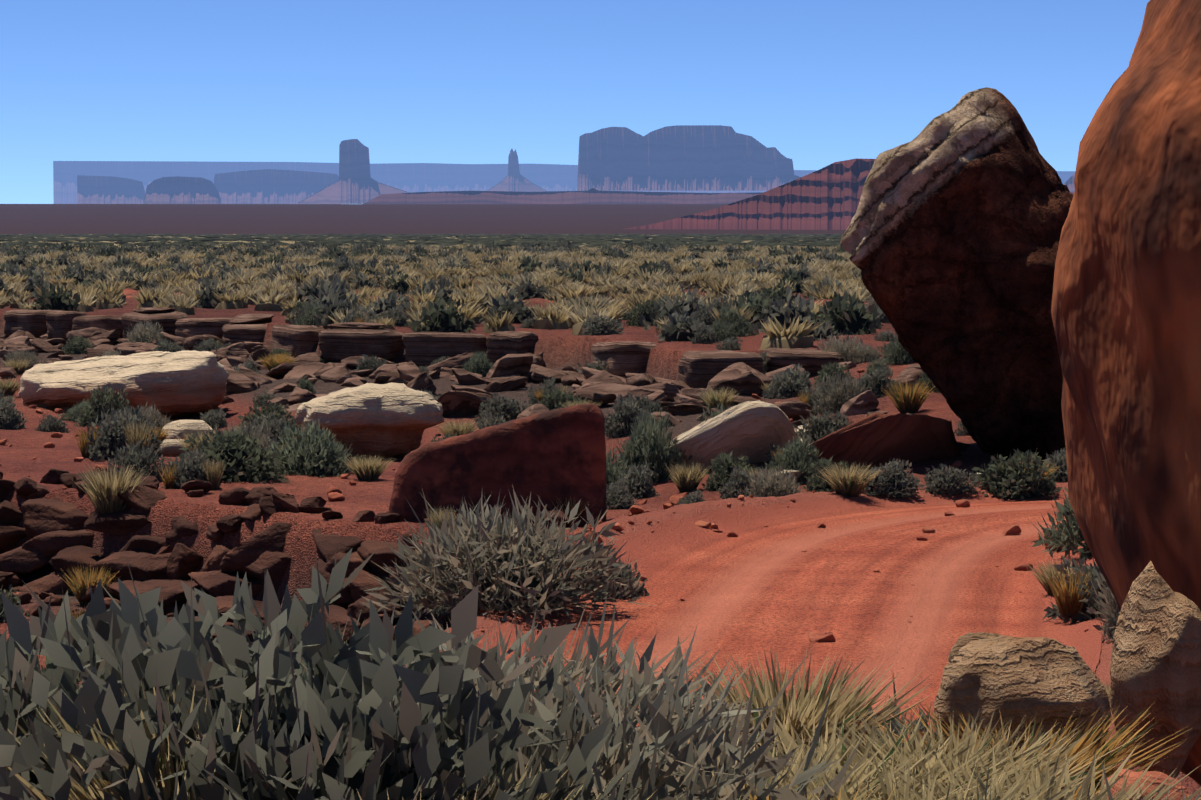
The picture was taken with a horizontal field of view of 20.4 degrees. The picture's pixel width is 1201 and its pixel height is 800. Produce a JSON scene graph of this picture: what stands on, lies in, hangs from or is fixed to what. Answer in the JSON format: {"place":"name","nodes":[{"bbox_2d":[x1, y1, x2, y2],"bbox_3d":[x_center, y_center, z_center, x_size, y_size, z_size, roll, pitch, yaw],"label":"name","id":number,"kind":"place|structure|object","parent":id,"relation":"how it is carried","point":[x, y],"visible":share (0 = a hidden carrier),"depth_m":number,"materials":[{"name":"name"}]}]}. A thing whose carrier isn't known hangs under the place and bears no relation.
{"place":"outdoors","nodes":[
{"label":"outdoors","id":0,"kind":"place"},
{"bbox_2d":[77,175,144,203],"bbox_3d":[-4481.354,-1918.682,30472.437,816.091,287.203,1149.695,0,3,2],"label":"mesa","id":1,"kind":"structure","parent":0,"point":[103,190],"depth_m":30086.63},
{"bbox_2d":[144,176,220,203],"bbox_3d":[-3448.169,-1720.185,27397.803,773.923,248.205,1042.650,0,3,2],"label":"mesa","id":2,"kind":"structure","parent":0,"point":[181,190],"depth_m":27056.38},
{"bbox_2d":[214,169,338,203],"bbox_3d":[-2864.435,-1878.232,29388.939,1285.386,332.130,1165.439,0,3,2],"label":"mesa","id":3,"kind":"structure","parent":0,"point":[269,186],"depth_m":29032.59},
{"bbox_2d":[298,139,409,203],"bbox_3d":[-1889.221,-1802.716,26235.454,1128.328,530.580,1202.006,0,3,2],"label":"butte","id":4,"kind":"object","parent":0,"point":[356,183],"visible":0.79,"depth_m":25974.65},
{"bbox_2d":[487,149,547,191],"bbox_3d":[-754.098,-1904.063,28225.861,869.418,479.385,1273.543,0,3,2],"label":"spire","id":5,"kind":"structure","parent":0,"point":[514,180],"depth_m":27947.22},
{"bbox_2d":[364,188,763,203],"bbox_3d":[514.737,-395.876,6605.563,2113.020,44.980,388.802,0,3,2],"label":"ridge","id":6,"kind":"structure","parent":0,"point":[593,196],"depth_m":6480.45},
{"bbox_2d":[53,161,1075,203],"bbox_3d":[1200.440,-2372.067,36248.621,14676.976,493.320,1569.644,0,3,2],"label":"plateau","id":7,"kind":"structure","parent":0,"point":[422,177],"depth_m":35995.18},
{"bbox_2d":[0,0,1149,203],"label":"sky","id":8,"kind":"structure","parent":0,"point":[821,83],"materials":[{"name":"blue"}]},
{"bbox_2d":[0,204,1200,799],"bbox_3d":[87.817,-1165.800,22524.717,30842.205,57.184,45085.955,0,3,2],"label":"terrain","id":9,"kind":"structure","parent":0,"point":[558,348],"depth_m":58.17,"materials":[{"name":"soil"}]},
{"bbox_2d":[0,395,26,429],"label":"sage shrub","id":10,"kind":"object","parent":9,"relation":"on","point":[10,416],"visible":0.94,"depth_m":49.75,"materials":[{"name":"green plant"}]},
{"bbox_2d":[4,309,61,337],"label":"rim block","id":11,"kind":"structure","parent":9,"relation":"on","point":[33,322],"depth_m":84.50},
{"bbox_2d":[46,311,88,339],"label":"rim block","id":12,"kind":"structure","parent":9,"relation":"on","point":[59,324],"depth_m":83.25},
{"bbox_2d":[60,565,119,605],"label":"grass tuft","id":13,"kind":"object","parent":9,"relation":"on","point":[79,585],"visible":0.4,"depth_m":35.08,"materials":[{"name":"yellow plant"}]},
{"bbox_2d":[72,315,123,339],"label":"rim block","id":14,"kind":"structure","parent":9,"relation":"on","point":[107,322],"depth_m":81.51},
{"bbox_2d":[74,384,134,426],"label":"sage shrub","id":15,"kind":"object","parent":9,"relation":"on","point":[97,404],"visible":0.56,"depth_m":51.58,"materials":[{"name":"green plant"}]},
{"bbox_2d":[74,460,152,513],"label":"grass tuft","id":16,"kind":"object","parent":9,"relation":"on","point":[102,494],"visible":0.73,"depth_m":36.32,"materials":[{"name":"yellow plant"}]},
{"bbox_2d":[73,405,163,461],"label":"shrub","id":17,"kind":"object","parent":9,"relation":"on","point":[107,442],"visible":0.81,"depth_m":42.87,"materials":[{"name":"green plant"}]},
{"bbox_2d":[18,350,229,419],"bbox_3d":[-8.207,-0.167,57.577,3.602,1.214,3.000,-4,-2,-8],"label":"pale boulder","id":18,"kind":"object","parent":9,"relation":"on","point":[180,384],"visible":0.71,"depth_m":56.53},
{"bbox_2d":[104,439,165,481],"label":"sage shrub","id":19,"kind":"object","parent":9,"relation":"on","point":[138,458],"visible":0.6,"depth_m":38.85,"materials":[{"name":"green plant"}]},
{"bbox_2d":[125,319,164,345],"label":"wispy shrub","id":20,"kind":"object","parent":9,"relation":"on","point":[140,334],"visible":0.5,"depth_m":76.80,"materials":[{"name":"green plant"}]},
{"bbox_2d":[0,578,301,799],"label":"sage shrub","id":21,"kind":"object","parent":9,"relation":"on","point":[60,640],"visible":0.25,"depth_m":7.24,"materials":[{"name":"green plant"}]},
{"bbox_2d":[121,311,188,339],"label":"rim block","id":22,"kind":"structure","parent":9,"relation":"on","point":[167,320],"depth_m":79.52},
{"bbox_2d":[5,651,307,799],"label":"grass tuft","id":23,"kind":"object","parent":9,"relation":"on","point":[80,792],"visible":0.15,"depth_m":6.78,"materials":[{"name":"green plant"}]},
{"bbox_2d":[162,420,213,439],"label":"rock","id":24,"kind":"object","parent":9,"relation":"on","point":[177,427],"visible":0.4,"depth_m":48.57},
{"bbox_2d":[158,447,224,489],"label":"shrub","id":25,"kind":"object","parent":9,"relation":"on","point":[179,475],"visible":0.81,"depth_m":37.48,"materials":[{"name":"green plant"}]},
{"bbox_2d":[175,318,231,338],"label":"rim block","id":26,"kind":"structure","parent":9,"relation":"on","point":[188,327],"depth_m":77.63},
{"bbox_2d":[160,428,290,483],"bbox_3d":[-4.397,0.694,39.182,1.652,0.782,1.560,0,3,8],"label":"sage shrub","id":27,"kind":"object","parent":9,"relation":"on","point":[254,463],"visible":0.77,"depth_m":38.94,"materials":[{"name":"green plant"}]},
{"bbox_2d":[208,418,276,450],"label":"wispy shrub","id":28,"kind":"object","parent":9,"relation":"on","point":[266,444],"visible":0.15,"depth_m":41.80,"materials":[{"name":"green plant"}]},
{"bbox_2d":[222,323,266,344],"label":"rim block","id":29,"kind":"structure","parent":9,"relation":"on","point":[235,333],"depth_m":73.97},
{"bbox_2d":[239,411,293,446],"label":"sage shrub","id":30,"kind":"object","parent":9,"relation":"on","point":[273,424],"visible":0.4,"depth_m":51.28,"materials":[{"name":"green plant"}]},
{"bbox_2d":[235,400,300,435],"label":"sage shrub","id":31,"kind":"object","parent":9,"relation":"on","point":[278,410],"visible":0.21,"depth_m":52.36,"materials":[{"name":"green plant"}]},
{"bbox_2d":[0,468,570,655],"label":"rocks","id":32,"kind":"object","parent":9,"relation":"on","point":[62,539],"depth_m":35.08,"materials":[{"name":"stone"}]},
{"bbox_2d":[271,325,323,357],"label":"rim block","id":33,"kind":"structure","parent":9,"relation":"on","point":[296,340],"depth_m":69.25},
{"bbox_2d":[257,417,360,477],"bbox_3d":[-3.573,0.619,40.370,1.516,0.902,1.443,2,4,35],"label":"shrub","id":34,"kind":"object","parent":9,"relation":"on","point":[304,454],"visible":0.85,"depth_m":40.07,"materials":[{"name":"green plant"}]},
{"bbox_2d":[0,549,637,799],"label":"sage shrub","id":35,"kind":"object","parent":9,"relation":"on","point":[344,732],"visible":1,"depth_m":6.67,"materials":[{"name":"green plant"}]},
{"bbox_2d":[318,328,403,360],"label":"rim block","id":36,"kind":"structure","parent":9,"relation":"on","point":[338,344],"depth_m":65.73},
{"bbox_2d":[342,453,395,480],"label":"grass tuft","id":37,"kind":"object","parent":9,"relation":"on","point":[364,470],"visible":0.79,"depth_m":39.47,"materials":[{"name":"yellow plant"}]},
{"bbox_2d":[295,383,443,458],"bbox_3d":[-3.369,0.319,48.809,2.157,1.137,1.699,-1,3,-18],"label":"boulder","id":38,"kind":"object","parent":9,"relation":"on","point":[387,419],"visible":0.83,"depth_m":48.24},
{"bbox_2d":[0,233,842,247],"bbox_3d":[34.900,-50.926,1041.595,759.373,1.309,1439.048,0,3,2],"label":"field shrubs","id":39,"kind":"object","parent":9,"relation":"on","point":[513,240],"depth_m":606.40,"materials":[{"name":"green plant"}]},
{"bbox_2d":[0,239,882,349],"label":"field shrubs","id":40,"kind":"object","parent":9,"relation":"on","point":[758,284],"depth_m":111.45,"materials":[{"name":"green plant"}]},
{"bbox_2d":[402,332,486,365],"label":"rim block","id":41,"kind":"structure","parent":9,"relation":"on","point":[425,348],"depth_m":65.14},
{"bbox_2d":[222,751,676,799],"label":"grass shrub","id":42,"kind":"object","parent":9,"relation":"on","point":[496,790],"visible":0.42,"depth_m":6.80,"materials":[{"name":"green plant"}]},
{"bbox_2d":[436,390,491,415],"bbox_3d":[-2.297,0.231,54.689,1.029,1.024,0.220,14,37,-16],"label":"boulder","id":43,"kind":"object","parent":9,"relation":"on","point":[457,403],"depth_m":54.42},
{"bbox_2d":[461,351,493,376],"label":"shrub","id":44,"kind":"object","parent":9,"relation":"on","point":[478,363],"visible":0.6,"depth_m":62.38,"materials":[{"name":"green plant"}]},
{"bbox_2d":[0,327,970,469],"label":"rocks","id":45,"kind":"object","parent":9,"relation":"on","point":[677,397],"visible":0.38,"depth_m":60.53,"materials":[{"name":"stone"}]},
{"bbox_2d":[389,404,606,526],"bbox_3d":[-1.055,0.727,34.120,2.217,1.384,1.000,0,-1,-1],"label":"boulder","id":46,"kind":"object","parent":9,"relation":"on","point":[547,457],"depth_m":33.65,"materials":[{"name":"stone"}]},
{"bbox_2d":[473,392,530,421],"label":"sage shrub","id":47,"kind":"object","parent":9,"relation":"on","point":[505,408],"visible":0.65,"depth_m":53.46,"materials":[{"name":"green plant"}]},
{"bbox_2d":[484,376,527,391],"bbox_3d":[-1.689,-0.254,59.159,0.584,0.320,0.850,-40,-10,36],"label":"fallen slab","id":48,"kind":"object","parent":9,"relation":"on","point":[500,384],"depth_m":58.91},
{"bbox_2d":[360,485,653,625],"bbox_3d":[-0.712,1.234,25.904,2.096,1.165,2.258,1,3,19],"label":"wispy shrub","id":49,"kind":"object","parent":9,"relation":"on","point":[495,570],"visible":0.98,"depth_m":25.61,"materials":[{"name":"grey plant"}]},
{"bbox_2d":[486,331,538,363],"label":"rim block","id":50,"kind":"structure","parent":9,"relation":"on","point":[499,345],"depth_m":64.46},
{"bbox_2d":[0,368,1062,704],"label":"pebbles","id":51,"kind":"object","parent":9,"relation":"on","point":[334,494],"visible":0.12,"depth_m":36.06,"materials":[{"name":"red stone"}]},
{"bbox_2d":[300,595,812,771],"bbox_3d":[-0.216,0.848,8.696,1.578,0.676,1.465,0,3,-8],"label":"wispy shrub","id":52,"kind":"object","parent":9,"relation":"on","point":[637,688],"visible":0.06,"depth_m":8.67,"materials":[{"name":"grey plant"}]},
{"bbox_2d":[535,388,587,410],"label":"sage shrub","id":53,"kind":"object","parent":9,"relation":"on","point":[553,400],"visible":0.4,"depth_m":53.80,"materials":[{"name":"green plant"}]},
{"bbox_2d":[579,312,624,335],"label":"sage shrub","id":54,"kind":"object","parent":9,"relation":"on","point":[597,325],"visible":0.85,"depth_m":65.76,"materials":[{"name":"green plant"}]},
{"bbox_2d":[579,544,649,599],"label":"sage shrub","id":55,"kind":"object","parent":9,"relation":"on","point":[626,573],"visible":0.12,"depth_m":27.21,"materials":[{"name":"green plant"}]},
{"bbox_2d":[605,440,629,489],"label":"shrub","id":56,"kind":"object","parent":9,"relation":"on","point":[612,472],"visible":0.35,"depth_m":42.19,"materials":[{"name":"green plant"}]},
{"bbox_2d":[606,478,638,509],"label":"sage shrub","id":57,"kind":"object","parent":9,"relation":"on","point":[618,497],"visible":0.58,"depth_m":36.14,"materials":[{"name":"green plant"}]},
{"bbox_2d":[591,341,658,377],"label":"rim block","id":58,"kind":"structure","parent":9,"relation":"on","point":[623,358],"depth_m":59.78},
{"bbox_2d":[389,604,865,799],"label":"wispy shrub","id":59,"kind":"object","parent":9,"relation":"on","point":[658,747],"visible":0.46,"depth_m":7.20,"materials":[{"name":"grey plant"}]},
{"bbox_2d":[605,393,654,437],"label":"sage shrub","id":60,"kind":"object","parent":9,"relation":"on","point":[625,415],"visible":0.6,"depth_m":49.65,"materials":[{"name":"green plant"}]},
{"bbox_2d":[616,460,661,498],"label":"sage shrub","id":61,"kind":"object","parent":9,"relation":"on","point":[639,484],"visible":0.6,"depth_m":41.44,"materials":[{"name":"green plant"}]},
{"bbox_2d":[625,297,659,326],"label":"sage shrub","id":62,"kind":"object","parent":9,"relation":"on","point":[644,309],"visible":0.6,"depth_m":72.53,"materials":[{"name":"green plant"}]},
{"bbox_2d":[611,406,696,482],"bbox_3d":[0.680,0.662,43.785,1.203,1.290,1.263,-3,4,-45],"label":"shrub","id":63,"kind":"object","parent":9,"relation":"on","point":[654,453],"visible":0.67,"depth_m":43.63,"materials":[{"name":"green plant"}]},
{"bbox_2d":[665,460,709,492],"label":"grass tuft","id":64,"kind":"object","parent":9,"relation":"on","point":[684,481],"visible":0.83,"depth_m":41.98,"materials":[{"name":"yellow plant"}]},
{"bbox_2d":[697,387,738,409],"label":"grass tuft","id":65,"kind":"object","parent":9,"relation":"on","point":[724,398],"visible":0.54,"depth_m":51.69,"materials":[{"name":"beige plant"}]},
{"bbox_2d":[677,350,762,388],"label":"rim block","id":66,"kind":"structure","parent":9,"relation":"on","point":[700,369],"depth_m":56.34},
{"bbox_2d":[665,400,796,469],"bbox_3d":[1.718,0.908,44.474,1.992,2.000,0.450,-27,48,-2],"label":"boulder","id":67,"kind":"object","parent":9,"relation":"on","point":[752,431],"depth_m":43.83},
{"bbox_2d":[702,451,760,490],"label":"sage shrub","id":68,"kind":"object","parent":9,"relation":"on","point":[725,464],"visible":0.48,"depth_m":41.86,"materials":[{"name":"green plant"}]},
{"bbox_2d":[710,300,756,336],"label":"shrub","id":69,"kind":"object","parent":9,"relation":"on","point":[735,321],"visible":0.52,"depth_m":64.79,"materials":[{"name":"green plant"}]},
{"bbox_2d":[719,465,762,498],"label":"sage shrub","id":70,"kind":"object","parent":9,"relation":"on","point":[741,478],"visible":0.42,"depth_m":40.68,"materials":[{"name":"green plant"}]},
{"bbox_2d":[740,463,802,496],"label":"wispy shrub","id":71,"kind":"object","parent":9,"relation":"on","point":[773,484],"visible":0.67,"depth_m":37.44,"materials":[{"name":"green plant"}]},
{"bbox_2d":[762,364,812,399],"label":"sage shrub","id":72,"kind":"object","parent":9,"relation":"on","point":[789,384],"visible":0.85,"depth_m":53.40,"materials":[{"name":"green plant"}]},
{"bbox_2d":[765,431,820,483],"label":"shrub","id":73,"kind":"object","parent":9,"relation":"on","point":[794,458],"visible":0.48,"depth_m":41.82,"materials":[{"name":"green plant"}]},
{"bbox_2d":[651,648,934,757],"bbox_3d":[0.543,0.996,10.322,0.987,0.431,0.892,2,4,39],"label":"grass tuft","id":74,"kind":"object","parent":9,"relation":"on","point":[792,708],"visible":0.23,"depth_m":10.24,"materials":[{"name":"yellow plant"}]},
{"bbox_2d":[763,348,843,378],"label":"rim block","id":75,"kind":"structure","parent":9,"relation":"on","point":[812,361],"depth_m":56.68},
{"bbox_2d":[626,721,1006,799],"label":"grass tuft","id":76,"kind":"object","parent":9,"relation":"on","point":[875,787],"visible":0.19,"depth_m":8.04,"materials":[{"name":"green plant"}]},
{"bbox_2d":[793,407,852,442],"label":"sage shrub","id":77,"kind":"object","parent":9,"relation":"on","point":[817,428],"visible":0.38,"depth_m":45.45,"materials":[{"name":"green plant"}]},
{"bbox_2d":[802,456,848,491],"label":"sage shrub","id":78,"kind":"object","parent":9,"relation":"on","point":[815,483],"visible":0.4,"depth_m":40.90,"materials":[{"name":"green plant"}]},
{"bbox_2d":[813,361,855,386],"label":"sage shrub","id":79,"kind":"object","parent":9,"relation":"on","point":[829,369],"visible":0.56,"depth_m":53.97,"materials":[{"name":"green plant"}]},
{"bbox_2d":[812,369,866,414],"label":"wispy shrub","id":80,"kind":"object","parent":9,"relation":"on","point":[837,400],"visible":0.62,"depth_m":49.72,"materials":[{"name":"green plant"}]},
{"bbox_2d":[814,331,868,363],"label":"wispy shrub","id":81,"kind":"object","parent":9,"relation":"on","point":[845,348],"visible":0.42,"depth_m":57.04,"materials":[{"name":"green plant"}]},
{"bbox_2d":[815,461,882,496],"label":"grass tuft","id":82,"kind":"object","parent":9,"relation":"on","point":[852,482],"visible":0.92,"depth_m":36.14,"materials":[{"name":"yellow plant"}]},
{"bbox_2d":[625,158,1073,229],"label":"mesa","id":83,"kind":"structure","parent":9,"relation":"on","point":[828,197],"depth_m":2475.84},
{"bbox_2d":[853,365,899,397],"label":"sage shrub","id":84,"kind":"object","parent":9,"relation":"on","point":[876,382],"visible":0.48,"depth_m":50.79,"materials":[{"name":"green plant"}]},
{"bbox_2d":[801,413,961,469],"bbox_3d":[3.596,0.994,43.118,2.244,2.100,0.360,-25,46,-1],"label":"boulder","id":85,"kind":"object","parent":9,"relation":"on","point":[877,439],"depth_m":42.54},
{"bbox_2d":[861,458,925,499],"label":"sage shrub","id":86,"kind":"object","parent":9,"relation":"on","point":[892,480],"visible":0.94,"depth_m":36.66,"materials":[{"name":"green plant"}]},
{"bbox_2d":[856,676,931,758],"bbox_3d":[1.006,1.331,11.608,1.056,0.708,1.061,1,3,12],"label":"sagegrass shrub","id":87,"kind":"object","parent":9,"relation":"on","point":[899,725],"visible":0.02,"depth_m":11.70,"materials":[{"name":"green plant"}]},
{"bbox_2d":[877,331,914,364],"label":"shrub","id":88,"kind":"object","parent":9,"relation":"on","point":[897,352],"visible":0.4,"depth_m":54.62,"materials":[{"name":"green plant"}]},
{"bbox_2d":[884,380,931,413],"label":"grass tuft","id":89,"kind":"object","parent":9,"relation":"on","point":[909,399],"visible":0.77,"depth_m":47.98,"materials":[{"name":"yellow plant"}]},
{"bbox_2d":[684,709,1138,799],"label":"grass tuft","id":90,"kind":"object","parent":9,"relation":"on","point":[822,748],"visible":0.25,"depth_m":8.67,"materials":[{"name":"yellow plant"}]},
{"bbox_2d":[686,741,1176,799],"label":"grass tuft","id":91,"kind":"object","parent":9,"relation":"on","point":[901,790],"visible":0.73,"depth_m":7.75,"materials":[{"name":"yellow plant"}]},
{"bbox_2d":[750,705,1140,799],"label":"grass tuft","id":92,"kind":"object","parent":9,"relation":"on","point":[963,757],"visible":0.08,"depth_m":8.85,"materials":[{"name":"yellow plant"}]},
{"bbox_2d":[920,463,979,495],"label":"sage shrub","id":93,"kind":"object","parent":9,"relation":"on","point":[950,482],"visible":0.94,"depth_m":37.07,"materials":[{"name":"green plant"}]},
{"bbox_2d":[841,87,1072,461],"bbox_3d":[5.562,-1.187,43.086,3.335,5.652,2.787,-32,-8,8],"label":"boulder","id":94,"kind":"object","parent":9,"relation":"on","point":[950,238],"visible":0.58,"depth_m":42.17,"materials":[{"name":"stone"}]},
{"bbox_2d":[812,742,1200,799],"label":"grass shrub","id":95,"kind":"object","parent":9,"relation":"on","point":[1034,785],"visible":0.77,"depth_m":8.13,"materials":[{"name":"yellow plant"}]},
{"bbox_2d":[968,448,1061,499],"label":"sage shrub","id":96,"kind":"object","parent":9,"relation":"on","point":[1007,484],"visible":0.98,"depth_m":37.22,"materials":[{"name":"green plant"}]},
{"bbox_2d":[934,635,1110,761],"bbox_3d":[1.216,0.908,9.609,0.518,0.470,0.467,-6,3,2],"label":"pale rock","id":97,"kind":"object","parent":9,"relation":"on","point":[1017,680],"visible":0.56,"depth_m":9.48,"materials":[{"name":"beige stone"}]},
{"bbox_2d":[862,700,1189,799],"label":"grass tuft","id":98,"kind":"object","parent":9,"relation":"on","point":[1111,744],"visible":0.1,"depth_m":9.33,"materials":[{"name":"yellow plant"}]},
{"bbox_2d":[1042,447,1067,482],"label":"sage shrub","id":99,"kind":"object","parent":9,"relation":"on","point":[1057,459],"visible":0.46,"depth_m":39.59,"materials":[{"name":"green plant"}]},
{"bbox_2d":[1030,473,1092,562],"bbox_3d":[4.648,0.915,29.747,1.707,1.259,1.792,1,3,19],"label":"shrub","id":100,"kind":"object","parent":9,"relation":"on","point":[1070,529],"visible":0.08,"depth_m":29.66,"materials":[{"name":"green plant"}]},
{"bbox_2d":[1041,553,1115,623],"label":"sagegrass shrub","id":101,"kind":"object","parent":9,"relation":"on","point":[1074,597],"visible":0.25,"depth_m":25.03,"materials":[{"name":"green plant"}]},
{"bbox_2d":[1087,570,1119,643],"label":"wispy shrub","id":102,"kind":"object","parent":9,"relation":"on","point":[1108,627],"visible":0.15,"depth_m":23.22,"materials":[{"name":"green plant"}]},
{"bbox_2d":[1051,0,1200,785],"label":"boulder","id":103,"kind":"object","parent":9,"relation":"on","point":[1126,307],"visible":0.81,"depth_m":10.71,"materials":[{"name":"stone"}]},
{"bbox_2d":[1104,769,1194,799],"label":"pale rock","id":104,"kind":"object","parent":9,"relation":"on","point":[1133,776],"visible":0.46,"depth_m":8.53,"materials":[{"name":"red stone"}]},
{"bbox_2d":[1109,561,1200,777],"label":"pale rock","id":105,"kind":"object","parent":9,"relation":"on","point":[1156,652],"visible":0.96,"depth_m":10.04,"materials":[{"name":"beige stone"}]},
{"bbox_2d":[122,290,1101,742],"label":"dirt road","id":106,"kind":"structure","parent":0,"point":[754,590],"depth_m":27.54,"materials":[{"name":"soil"}]},
{"bbox_2d":[1029,557,1080,594],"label":"grass tuft","id":107,"kind":"object","parent":106,"relation":"on","point":[1040,577],"visible":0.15,"depth_m":27.21,"materials":[{"name":"yellow plant"}]},
{"bbox_2d":[577,125,800,190],"bbox_3d":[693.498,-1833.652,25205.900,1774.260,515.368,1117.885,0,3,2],"label":"mesa","id":108,"kind":"structure","parent":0,"point":[698,158],"depth_m":24911.04,"materials":[{"name":"stone"}]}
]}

